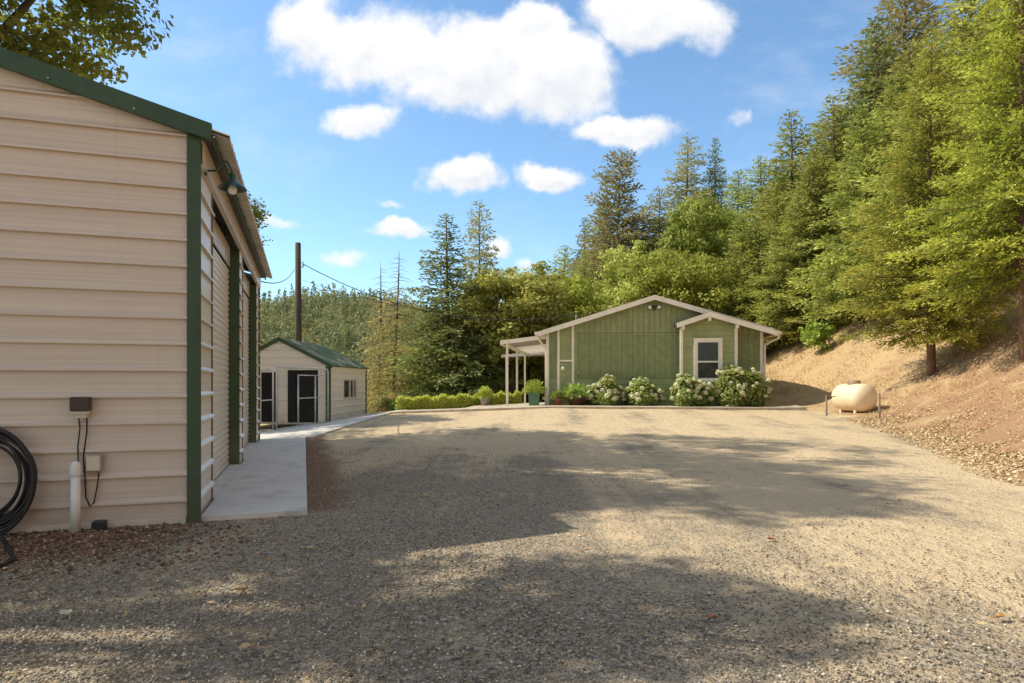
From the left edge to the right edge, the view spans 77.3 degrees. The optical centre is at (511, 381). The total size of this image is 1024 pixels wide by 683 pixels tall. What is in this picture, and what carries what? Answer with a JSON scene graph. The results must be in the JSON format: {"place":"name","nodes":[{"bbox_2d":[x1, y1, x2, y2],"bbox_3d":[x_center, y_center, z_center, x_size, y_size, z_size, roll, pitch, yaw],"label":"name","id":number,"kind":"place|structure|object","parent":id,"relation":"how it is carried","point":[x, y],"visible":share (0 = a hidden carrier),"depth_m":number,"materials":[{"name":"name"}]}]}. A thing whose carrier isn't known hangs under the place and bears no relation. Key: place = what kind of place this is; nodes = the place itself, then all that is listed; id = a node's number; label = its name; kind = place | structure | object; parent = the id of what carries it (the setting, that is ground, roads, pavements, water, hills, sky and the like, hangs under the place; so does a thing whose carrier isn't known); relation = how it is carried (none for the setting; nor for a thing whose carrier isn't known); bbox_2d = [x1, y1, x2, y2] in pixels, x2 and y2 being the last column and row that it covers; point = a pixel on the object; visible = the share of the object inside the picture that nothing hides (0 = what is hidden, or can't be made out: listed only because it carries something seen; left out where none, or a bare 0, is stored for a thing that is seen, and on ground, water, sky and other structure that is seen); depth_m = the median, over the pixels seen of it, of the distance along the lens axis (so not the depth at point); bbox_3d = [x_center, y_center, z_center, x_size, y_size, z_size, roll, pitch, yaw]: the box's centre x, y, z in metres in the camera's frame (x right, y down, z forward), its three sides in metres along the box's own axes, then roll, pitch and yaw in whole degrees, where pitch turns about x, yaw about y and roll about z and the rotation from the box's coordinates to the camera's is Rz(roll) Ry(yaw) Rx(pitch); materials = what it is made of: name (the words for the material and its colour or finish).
{"place":"outdoors","nodes":[
{"label":"outdoors","id":0,"kind":"place"},
{"bbox_2d":[0,0,1013,309],"label":"sky","id":1,"kind":"structure","parent":0,"point":[357,125],"materials":[{"name":"blue"}]},
{"bbox_2d":[0,283,1023,682],"bbox_3d":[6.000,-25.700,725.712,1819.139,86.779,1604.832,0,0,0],"label":"ground","id":2,"kind":"structure","parent":0,"point":[774,483],"depth_m":4.96,"materials":[{"name":"beige gravel"}]},
{"bbox_2d":[59,609,72,619],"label":"fallen leaf","id":3,"kind":"object","parent":2,"relation":"on","point":[65,612],"visible":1,"depth_m":3.37,"materials":[{"name":"beige plant"}]},
{"bbox_2d":[69,461,81,532],"bbox_3d":[-3.607,0.997,5.289,0.086,0.687,0.085,0,0,-18],"label":"vent pipe","id":4,"kind":"object","parent":2,"relation":"on","point":[75,470],"visible":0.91,"depth_m":5.26,"materials":[{"name":"white plastic"}]},
{"bbox_2d":[0,0,173,84],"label":"oak tree","id":5,"kind":"object","parent":2,"relation":"on","point":[52,42],"visible":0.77,"depth_m":13.88,"materials":[{"name":"green plant"}]},
{"bbox_2d":[91,519,106,530],"bbox_3d":[-3.469,1.212,5.381,0.100,0.095,0.090,0,0,-18],"label":"cable stub","id":6,"kind":"object","parent":2,"relation":"on","point":[98,524],"visible":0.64,"depth_m":5.34,"materials":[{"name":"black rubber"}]},
{"bbox_2d":[0,47,271,533],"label":"metal garage","id":7,"kind":"structure","parent":2,"relation":"on","point":[129,298],"depth_m":5.48,"materials":[{"name":"metal"}]},
{"bbox_2d":[0,428,37,566],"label":"garden hose","id":8,"kind":"object","parent":7,"relation":"hanging from","point":[22,505],"visible":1,"depth_m":5.13,"materials":[{"name":"black rubber"}]},
{"bbox_2d":[69,397,91,417],"bbox_3d":[-3.593,0.212,5.331,0.136,0.175,0.100,0,0,-18],"label":"sensor box","id":9,"kind":"object","parent":7,"relation":"attached to","point":[80,407],"visible":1,"depth_m":5.29,"materials":[{"name":"brown plastic"}]},
{"bbox_2d":[77,418,80,461],"bbox_3d":[-3.628,0.615,5.355,0.026,0.651,0.026,0,0,0],"label":"power cable","id":10,"kind":"object","parent":9,"relation":"hanging from","point":[78,440],"visible":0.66,"depth_m":5.36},
{"bbox_2d":[83,418,99,506],"bbox_3d":[-3.541,0.672,5.382,0.126,0.765,0.031,0,0,-15],"label":"power cable","id":11,"kind":"object","parent":7,"relation":"attached to","point":[84,469],"visible":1,"depth_m":5.37,"materials":[{"name":"black rubber"}]},
{"bbox_2d":[86,454,102,471],"bbox_3d":[-3.509,0.680,5.376,0.120,0.150,0.066,0,0,-18],"label":"junction box","id":12,"kind":"object","parent":7,"relation":"attached to","point":[94,462],"visible":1,"depth_m":5.35,"materials":[{"name":"grey plastic"}]},
{"bbox_2d":[213,247,228,480],"bbox_3d":[-3.656,-0.202,7.876,0.051,2.876,2.850,0,0,-18],"label":"roll up door","id":13,"kind":"structure","parent":7,"relation":"in","point":[220,270],"depth_m":8.34,"materials":[{"name":"paint"}]},
{"bbox_2d":[204,161,246,194],"bbox_3d":[-2.663,-1.906,5.964,0.363,0.312,0.256,0,0,-18],"label":"wall lamp","id":14,"kind":"object","parent":7,"relation":"attached to","point":[232,186],"visible":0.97,"depth_m":5.95,"materials":[{"name":"green metal"}]},
{"bbox_2d":[243,292,248,447],"bbox_3d":[-4.724,-0.202,11.161,0.051,2.876,2.900,0,0,-18],"label":"roll up door","id":15,"kind":"structure","parent":7,"relation":"in","point":[245,303],"depth_m":11.98,"materials":[{"name":"paint"}]},
{"bbox_2d":[0,516,281,585],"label":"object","id":16,"kind":"object","parent":2,"relation":"on","point":[29,545],"visible":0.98,"depth_m":4.88,"materials":[{"name":"gravel"}]},
{"bbox_2d":[226,191,272,265],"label":"oak tree","id":17,"kind":"object","parent":2,"relation":"on","point":[257,213],"visible":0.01,"depth_m":19.89,"materials":[{"name":"green plant"}]},
{"bbox_2d":[295,242,303,341],"bbox_3d":[-9.955,-2.052,30.000,0.481,8.936,0.340,0,0,0],"label":"utility pole","id":18,"kind":"object","parent":2,"relation":"on","point":[298,320],"visible":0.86,"depth_m":29.89,"materials":[{"name":"brown wood"}]},
{"bbox_2d":[303,280,568,321],"bbox_3d":[-3.422,-3.777,29.770,12.765,1.998,0.013,0,0,2],"label":"overhead wire","id":19,"kind":"object","parent":18,"relation":"attached to","point":[420,310],"visible":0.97,"depth_m":29.81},
{"bbox_2d":[304,264,575,319],"bbox_3d":[-3.409,-4.201,29.770,12.744,2.669,0.033,0,0,2],"label":"overhead wire","id":20,"kind":"object","parent":18,"relation":"attached to","point":[440,313],"visible":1,"depth_m":29.75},
{"bbox_2d":[201,409,405,520],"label":"walkway","id":21,"kind":"structure","parent":2,"relation":"on","point":[268,478],"depth_m":7.92,"materials":[{"name":"concrete"}]},
{"bbox_2d":[260,368,273,430],"bbox_3d":[-7.042,0.505,18.290,0.455,1.802,0.050,0,0,-26],"label":"chain link panel","id":22,"kind":"object","parent":21,"relation":"on","point":[272,399],"visible":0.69,"depth_m":18.36,"materials":[{"name":"metal"}]},
{"bbox_2d":[276,366,328,429],"bbox_3d":[-6.541,0.460,20.175,0.050,1.838,3.630,0,0,7],"label":"chain link panel","id":23,"kind":"object","parent":21,"relation":"on","point":[315,397],"visible":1,"depth_m":20.03,"materials":[{"name":"metal"}]},
{"bbox_2d":[260,337,368,423],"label":"metal shed","id":24,"kind":"structure","parent":2,"relation":"on","point":[347,387],"depth_m":22.58,"materials":[{"name":"metal"}]},
{"bbox_2d":[261,372,275,421],"bbox_3d":[-8.559,0.535,22.556,0.560,1.750,0.007,0,0,2],"label":"screen door","id":25,"kind":"structure","parent":24,"relation":"in","point":[268,412],"depth_m":22.55,"materials":[{"name":"metal"}]},
{"bbox_2d":[288,370,294,421],"bbox_3d":[-7.770,0.500,22.517,0.240,1.840,0.015,0,0,2],"label":"open door","id":26,"kind":"structure","parent":24,"relation":"in","point":[291,381],"depth_m":22.51,"materials":[{"name":"black metal"}]},
{"bbox_2d":[295,371,317,421],"bbox_3d":[-7.352,0.510,22.603,1.030,1.820,0.030,0,0,2],"label":"doorway","id":27,"kind":"structure","parent":24,"relation":"in","point":[307,380],"depth_m":22.58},
{"bbox_2d":[343,379,356,398],"bbox_3d":[-6.321,0.260,24.898,0.065,0.760,1.700,0,0,2],"label":"window","id":28,"kind":"structure","parent":24,"relation":"in","point":[349,387],"depth_m":24.85,"materials":[{"name":"beige plastic"}]},
{"bbox_2d":[260,281,444,397],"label":"wood","id":29,"kind":"object","parent":2,"relation":"on","point":[324,302],"visible":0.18,"depth_m":308.93,"materials":[{"name":"green plant"}]},
{"bbox_2d":[353,264,411,413],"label":"dead tree","id":30,"kind":"object","parent":2,"relation":"on","point":[371,363],"visible":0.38,"depth_m":37.91,"materials":[{"name":"green plant"}]},
{"bbox_2d":[379,394,397,411],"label":"flower shrub","id":31,"kind":"object","parent":2,"relation":"on","point":[388,403],"visible":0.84,"depth_m":25.81,"materials":[{"name":"green plant"}]},
{"bbox_2d":[361,257,425,413],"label":"dead tree","id":32,"kind":"object","parent":2,"relation":"on","point":[393,379],"visible":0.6,"depth_m":35.93,"materials":[{"name":"green plant"}]},
{"bbox_2d":[381,340,446,395],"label":"oak tree","id":33,"kind":"object","parent":2,"relation":"on","point":[414,350],"visible":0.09,"depth_m":40.75,"materials":[{"name":"green plant"}]},
{"bbox_2d":[378,213,519,403],"bbox_3d":[-3.095,-3.199,34.654,8.151,12.154,7.377,0,0,-27],"label":"fir tree","id":34,"kind":"object","parent":2,"relation":"on","point":[447,383],"visible":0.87,"depth_m":34.45,"materials":[{"name":"green plant"}]},
{"bbox_2d":[395,390,522,409],"bbox_3d":[-2.055,0.779,25.903,5.397,0.916,0.809,0,0,-16],"label":"hedge","id":35,"kind":"object","parent":2,"relation":"on","point":[446,401],"visible":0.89,"depth_m":25.51,"materials":[{"name":"green plant"}]},
{"bbox_2d":[442,341,508,393],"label":"fir tree","id":36,"kind":"object","parent":2,"relation":"on","point":[498,386],"visible":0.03,"depth_m":37.03,"materials":[{"name":"green plant"}]},
{"bbox_2d":[450,200,505,303],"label":"pine tree","id":37,"kind":"object","parent":2,"relation":"on","point":[482,253],"visible":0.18,"depth_m":44.34,"materials":[{"name":"green plant"}]},
{"bbox_2d":[429,305,527,383],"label":"oak tree","id":38,"kind":"object","parent":2,"relation":"on","point":[486,357],"visible":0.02,"depth_m":38.35,"materials":[{"name":"green plant"}]},
{"bbox_2d":[442,302,530,391],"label":"oak tree","id":39,"kind":"object","parent":2,"relation":"on","point":[519,377],"visible":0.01,"depth_m":40.07,"materials":[{"name":"green plant"}]},
{"bbox_2d":[2,410,1023,682],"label":"leaf debris","id":40,"kind":"object","parent":2,"relation":"on","point":[528,576],"visible":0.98,"depth_m":3.57,"materials":[{"name":"brown plant"}]},
{"bbox_2d":[450,261,578,393],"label":"oak tree","id":41,"kind":"object","parent":2,"relation":"on","point":[532,297],"visible":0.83,"depth_m":34.83,"materials":[{"name":"green plant"}]},
{"bbox_2d":[499,301,541,402],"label":"oak tree","id":42,"kind":"object","parent":2,"relation":"on","point":[527,375],"depth_m":42.99,"materials":[{"name":"green plant"}]},
{"bbox_2d":[500,335,545,405],"bbox_3d":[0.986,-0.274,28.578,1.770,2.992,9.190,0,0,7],"label":"patio cover","id":43,"kind":"object","parent":2,"relation":"on","point":[526,346],"visible":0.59,"depth_m":26.09,"materials":[{"name":"beige paint"}]},
{"bbox_2d":[515,370,544,396],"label":"fir tree","id":44,"kind":"object","parent":2,"relation":"on","point":[538,375],"visible":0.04,"depth_m":45.55,"materials":[{"name":"green plant"}]},
{"bbox_2d":[530,360,544,372],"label":"oak tree","id":45,"kind":"object","parent":2,"relation":"on","point":[537,368],"visible":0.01,"depth_m":43.91,"materials":[{"name":"green plant"}]},
{"bbox_2d":[494,270,599,325],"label":"oak tree","id":46,"kind":"object","parent":2,"relation":"on","point":[579,304],"visible":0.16,"depth_m":39.99,"materials":[{"name":"green plant"}]},
{"bbox_2d":[548,390,566,404],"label":"potted plant","id":47,"kind":"object","parent":2,"relation":"on","point":[557,397],"visible":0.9,"depth_m":23.19,"materials":[{"name":"green plant"}]},
{"bbox_2d":[545,245,577,280],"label":"fir tree","id":48,"kind":"object","parent":2,"relation":"on","point":[564,260],"visible":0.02,"depth_m":66.08,"materials":[{"name":"green plant"}]},
{"bbox_2d":[560,383,591,404],"bbox_3d":[2.341,0.425,23.199,1.280,0.849,1.306,0,0,7],"label":"potted plant","id":49,"kind":"object","parent":2,"relation":"on","point":[574,394],"visible":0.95,"depth_m":22.94,"materials":[{"name":"green plant"}]},
{"bbox_2d":[564,217,592,292],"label":"fir tree","id":50,"kind":"object","parent":2,"relation":"on","point":[579,244],"visible":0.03,"depth_m":61.83,"materials":[{"name":"green plant"}]},
{"bbox_2d":[573,254,601,307],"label":"fir tree","id":51,"kind":"object","parent":2,"relation":"on","point":[584,270],"visible":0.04,"depth_m":47.32,"materials":[{"name":"green plant"}]},
{"bbox_2d":[558,203,629,296],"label":"fir tree","id":52,"kind":"object","parent":2,"relation":"on","point":[591,231],"visible":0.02,"depth_m":59.38,"materials":[{"name":"green plant"}]},
{"bbox_2d":[582,374,625,405],"bbox_3d":[3.358,0.339,23.136,1.428,1.277,1.309,0,0,42],"label":"hydrangea bush","id":53,"kind":"object","parent":2,"relation":"on","point":[606,391],"visible":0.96,"depth_m":22.76,"materials":[{"name":"green plant"}]},
{"bbox_2d":[564,148,663,310],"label":"pine tree","id":54,"kind":"object","parent":2,"relation":"on","point":[619,215],"visible":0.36,"depth_m":55.38,"materials":[{"name":"green plant"}]},
{"bbox_2d":[590,258,655,312],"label":"oak tree","id":55,"kind":"object","parent":2,"relation":"on","point":[599,285],"depth_m":42.14,"materials":[{"name":"green plant"}]},
{"bbox_2d":[591,205,660,287],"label":"fir tree","id":56,"kind":"object","parent":2,"relation":"on","point":[647,225],"visible":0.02,"depth_m":57.29,"materials":[{"name":"green plant"}]},
{"bbox_2d":[588,239,666,312],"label":"oak tree","id":57,"kind":"object","parent":2,"relation":"on","point":[616,289],"visible":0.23,"depth_m":39.49,"materials":[{"name":"green plant"}]},
{"bbox_2d":[620,375,665,405],"bbox_3d":[4.665,0.382,22.923,1.348,1.234,1.338,0,0,-37],"label":"hydrangea bush","id":58,"kind":"object","parent":2,"relation":"on","point":[640,391],"visible":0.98,"depth_m":22.60,"materials":[{"name":"green plant"}]},
{"bbox_2d":[647,216,666,255],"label":"fir tree","id":59,"kind":"object","parent":2,"relation":"on","point":[659,228],"visible":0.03,"depth_m":57.74,"materials":[{"name":"green plant"}]},
{"bbox_2d":[534,295,781,405],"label":"green house","id":60,"kind":"structure","parent":2,"relation":"on","point":[661,342],"depth_m":23.41,"materials":[{"name":"green wood"}]},
{"bbox_2d":[694,338,722,381],"bbox_3d":[6.944,-0.780,22.676,0.990,1.560,0.064,0,0,7],"label":"window","id":61,"kind":"structure","parent":60,"relation":"in","point":[708,352],"depth_m":22.67,"materials":[{"name":"beige paint"}]},
{"bbox_2d":[644,186,677,247],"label":"pine tree","id":62,"kind":"object","parent":2,"relation":"on","point":[655,206],"visible":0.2,"depth_m":59.12,"materials":[{"name":"green plant"}]},
{"bbox_2d":[615,246,733,311],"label":"oak tree","id":63,"kind":"object","parent":2,"relation":"on","point":[674,280],"visible":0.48,"depth_m":34.32,"materials":[{"name":"green plant"}]},
{"bbox_2d":[657,133,716,235],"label":"pine tree","id":64,"kind":"object","parent":2,"relation":"on","point":[687,181],"visible":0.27,"depth_m":64.14,"materials":[{"name":"green plant"}]},
{"bbox_2d":[669,373,715,406],"bbox_3d":[6.208,0.344,22.279,1.496,1.344,1.417,0,0,-37],"label":"hydrangea bush","id":65,"kind":"object","parent":2,"relation":"on","point":[687,390],"visible":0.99,"depth_m":21.92,"materials":[{"name":"green plant"}]},
{"bbox_2d":[652,193,734,303],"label":"oak tree","id":66,"kind":"object","parent":2,"relation":"on","point":[679,237],"visible":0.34,"depth_m":38.93,"materials":[{"name":"green plant"}]},
{"bbox_2d":[683,186,736,310],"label":"fir tree","id":67,"kind":"object","parent":2,"relation":"on","point":[721,206],"visible":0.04,"depth_m":49.40,"materials":[{"name":"green plant"}]},
{"bbox_2d":[701,137,734,217],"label":"fir tree","id":68,"kind":"object","parent":2,"relation":"on","point":[716,179],"visible":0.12,"depth_m":63.91,"materials":[{"name":"green plant"}]},
{"bbox_2d":[715,169,759,265],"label":"fir tree","id":69,"kind":"object","parent":2,"relation":"on","point":[730,192],"visible":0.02,"depth_m":51.33,"materials":[{"name":"green plant"}]},
{"bbox_2d":[712,365,772,406],"bbox_3d":[7.915,0.204,22.076,2.022,1.630,1.653,0,0,7],"label":"hydrangea bush","id":70,"kind":"object","parent":2,"relation":"on","point":[741,387],"visible":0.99,"depth_m":21.70,"materials":[{"name":"green plant"}]},
{"bbox_2d":[702,214,793,352],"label":"fir tree","id":71,"kind":"object","parent":2,"relation":"on","point":[735,281],"visible":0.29,"depth_m":33.59,"materials":[{"name":"green plant"}]},
{"bbox_2d":[714,155,786,286],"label":"fir tree","id":72,"kind":"object","parent":2,"relation":"on","point":[762,184],"visible":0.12,"depth_m":47.72,"materials":[{"name":"green plant"}]},
{"bbox_2d":[725,197,777,310],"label":"fir tree","id":73,"kind":"object","parent":2,"relation":"on","point":[769,213],"visible":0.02,"depth_m":42.25,"materials":[{"name":"green plant"}]},
{"bbox_2d":[718,213,791,347],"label":"fir tree","id":74,"kind":"object","parent":2,"relation":"on","point":[756,260],"visible":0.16,"depth_m":33.64,"materials":[{"name":"green plant"}]},
{"bbox_2d":[727,224,793,271],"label":"tree","id":75,"kind":"object","parent":2,"relation":"on","point":[770,237],"visible":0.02,"depth_m":37.77,"materials":[{"name":"green plant"}]},
{"bbox_2d":[736,234,808,351],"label":"fir tree","id":76,"kind":"object","parent":2,"relation":"on","point":[769,318],"visible":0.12,"depth_m":32.23,"materials":[{"name":"green plant"}]},
{"bbox_2d":[721,109,831,291],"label":"fir tree","id":77,"kind":"object","parent":2,"relation":"on","point":[781,168],"visible":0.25,"depth_m":37.87,"materials":[{"name":"green plant"}]},
{"bbox_2d":[738,189,850,344],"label":"fir tree","id":78,"kind":"object","parent":2,"relation":"on","point":[799,320],"visible":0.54,"depth_m":30.74,"materials":[{"name":"green plant"}]},
{"bbox_2d":[761,121,831,221],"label":"fir tree","id":79,"kind":"object","parent":2,"relation":"on","point":[817,141],"visible":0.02,"depth_m":44.00,"materials":[{"name":"green plant"}]},
{"bbox_2d":[743,150,858,325],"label":"fir tree","id":80,"kind":"object","parent":2,"relation":"on","point":[802,185],"visible":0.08,"depth_m":32.07,"materials":[{"name":"green plant"}]},
{"bbox_2d":[764,94,860,291],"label":"fir tree","id":81,"kind":"object","parent":2,"relation":"on","point":[834,155],"visible":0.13,"depth_m":32.87,"materials":[{"name":"green plant"}]},
{"bbox_2d":[798,318,838,352],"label":"sapling","id":82,"kind":"object","parent":2,"relation":"on","point":[820,334],"visible":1,"depth_m":27.28,"materials":[{"name":"green plant"}]},
{"bbox_2d":[787,102,920,326],"bbox_3d":[14.759,-6.937,26.747,6.169,9.759,7.046,0,0,15],"label":"fir tree","id":83,"kind":"object","parent":2,"relation":"on","point":[865,166],"visible":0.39,"depth_m":26.93,"materials":[{"name":"green plant"}]},
{"bbox_2d":[831,380,877,412],"bbox_3d":[9.779,0.519,18.300,0.800,1.155,1.280,0,0,-10],"label":"propane tank","id":84,"kind":"object","parent":2,"relation":"on","point":[854,396],"visible":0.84,"depth_m":17.86,"materials":[{"name":"white metal"}]},
{"bbox_2d":[802,14,914,238],"bbox_3d":[18.630,-12.267,34.043,8.064,14.350,8.911,0,0,19],"label":"fir tree","id":85,"kind":"object","parent":2,"relation":"on","point":[876,59],"visible":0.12,"depth_m":33.81,"materials":[{"name":"green plant"}]},
{"bbox_2d":[812,70,912,277],"bbox_3d":[18.270,-9.246,29.921,7.548,10.324,6.608,0,0,-29],"label":"fir tree","id":86,"kind":"object","parent":2,"relation":"on","point":[889,100],"visible":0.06,"depth_m":29.70,"materials":[{"name":"green plant"}]},
{"bbox_2d":[824,38,925,264],"bbox_3d":[18.807,-10.184,30.225,7.582,11.534,8.661,0,0,29],"label":"fir tree","id":87,"kind":"object","parent":2,"relation":"on","point":[913,66],"visible":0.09,"depth_m":29.78,"materials":[{"name":"green plant"}]},
{"bbox_2d":[878,393,880,418],"bbox_3d":[9.417,0.700,16.400,0.040,0.810,0.036,0,0,0],"label":"guard post","id":88,"kind":"object","parent":2,"relation":"on","point":[879,405],"visible":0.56,"depth_m":16.38,"materials":[{"name":"beige wood"}]},
{"bbox_2d":[813,0,960,146],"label":"pine tree","id":89,"kind":"object","parent":2,"relation":"on","point":[899,34],"visible":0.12,"depth_m":35.46,"materials":[{"name":"green plant"}]},
{"bbox_2d":[766,289,1023,417],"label":"dry grass","id":90,"kind":"structure","parent":2,"relation":"on","point":[837,371],"depth_m":23.93,"materials":[{"name":"plant"}]},
{"bbox_2d":[778,308,1023,457],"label":"bank rubble","id":91,"kind":"object","parent":2,"relation":"on","point":[956,395],"visible":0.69,"depth_m":15.32,"materials":[{"name":"stone"}]},
{"bbox_2d":[825,31,1011,306],"bbox_3d":[15.704,-7.662,23.852,7.009,10.528,6.684,0,0,38],"label":"fir tree","id":92,"kind":"object","parent":2,"relation":"on","point":[864,260],"visible":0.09,"depth_m":23.77,"materials":[{"name":"green plant"}]},
{"bbox_2d":[821,350,1023,485],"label":"leaf litter","id":93,"kind":"object","parent":2,"relation":"on","point":[977,457],"visible":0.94,"depth_m":11.71,"materials":[{"name":"brown plant"}]},
{"bbox_2d":[829,28,1018,376],"bbox_3d":[12.360,-4.919,18.650,5.692,10.270,5.508,0,0,-25],"label":"fir tree","id":94,"kind":"object","parent":2,"relation":"on","point":[958,326],"visible":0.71,"depth_m":18.20,"materials":[{"name":"green plant"}]},
{"bbox_2d":[837,0,1020,263],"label":"fir tree","id":95,"kind":"object","parent":2,"relation":"on","point":[962,34],"visible":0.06,"depth_m":24.84,"materials":[{"name":"green plant"}]},
{"bbox_2d":[883,0,1023,363],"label":"fir tree","id":96,"kind":"object","parent":2,"relation":"on","point":[1000,198],"visible":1,"depth_m":15.07,"materials":[{"name":"green plant"}]},
{"bbox_2d":[890,0,1020,150],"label":"fir tree","id":97,"kind":"object","parent":2,"relation":"on","point":[894,129],"visible":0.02,"depth_m":26.52,"materials":[{"name":"green plant"}]},
{"bbox_2d":[899,17,1020,296],"bbox_3d":[15.737,-7.369,21.468,6.257,9.848,5.478,0,0,-37],"label":"fir tree","id":98,"kind":"object","parent":2,"relation":"on","point":[971,52],"visible":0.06,"depth_m":21.38,"materials":[{"name":"green plant"}]},
{"bbox_2d":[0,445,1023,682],"bbox_3d":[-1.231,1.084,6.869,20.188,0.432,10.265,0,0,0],"label":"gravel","id":99,"kind":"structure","parent":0,"point":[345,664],"depth_m":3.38,"materials":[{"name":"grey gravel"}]},
{"bbox_2d":[238,642,263,647],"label":"fallen leaf","id":100,"kind":"object","parent":99,"relation":"on","point":[246,645],"visible":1,"depth_m":2.94,"materials":[{"name":"beige plant"}]},
{"bbox_2d":[380,402,806,413],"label":"house path","id":101,"kind":"structure","parent":0,"point":[527,406],"depth_m":21.84,"materials":[{"name":"concrete"}]},
{"bbox_2d":[476,385,493,405],"bbox_3d":[-1.081,0.512,25.384,0.760,0.856,0.792,0,0,29],"label":"potted plant","id":102,"kind":"object","parent":101,"relation":"on","point":[485,391],"visible":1,"depth_m":25.25,"materials":[{"name":"green plant"}]},
{"bbox_2d":[521,379,546,405],"bbox_3d":[0.804,0.365,23.620,0.994,1.006,1.008,0,0,7],"label":"potted plant","id":103,"kind":"object","parent":101,"relation":"on","point":[534,395],"visible":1,"depth_m":23.43,"materials":[{"name":"green plant"}]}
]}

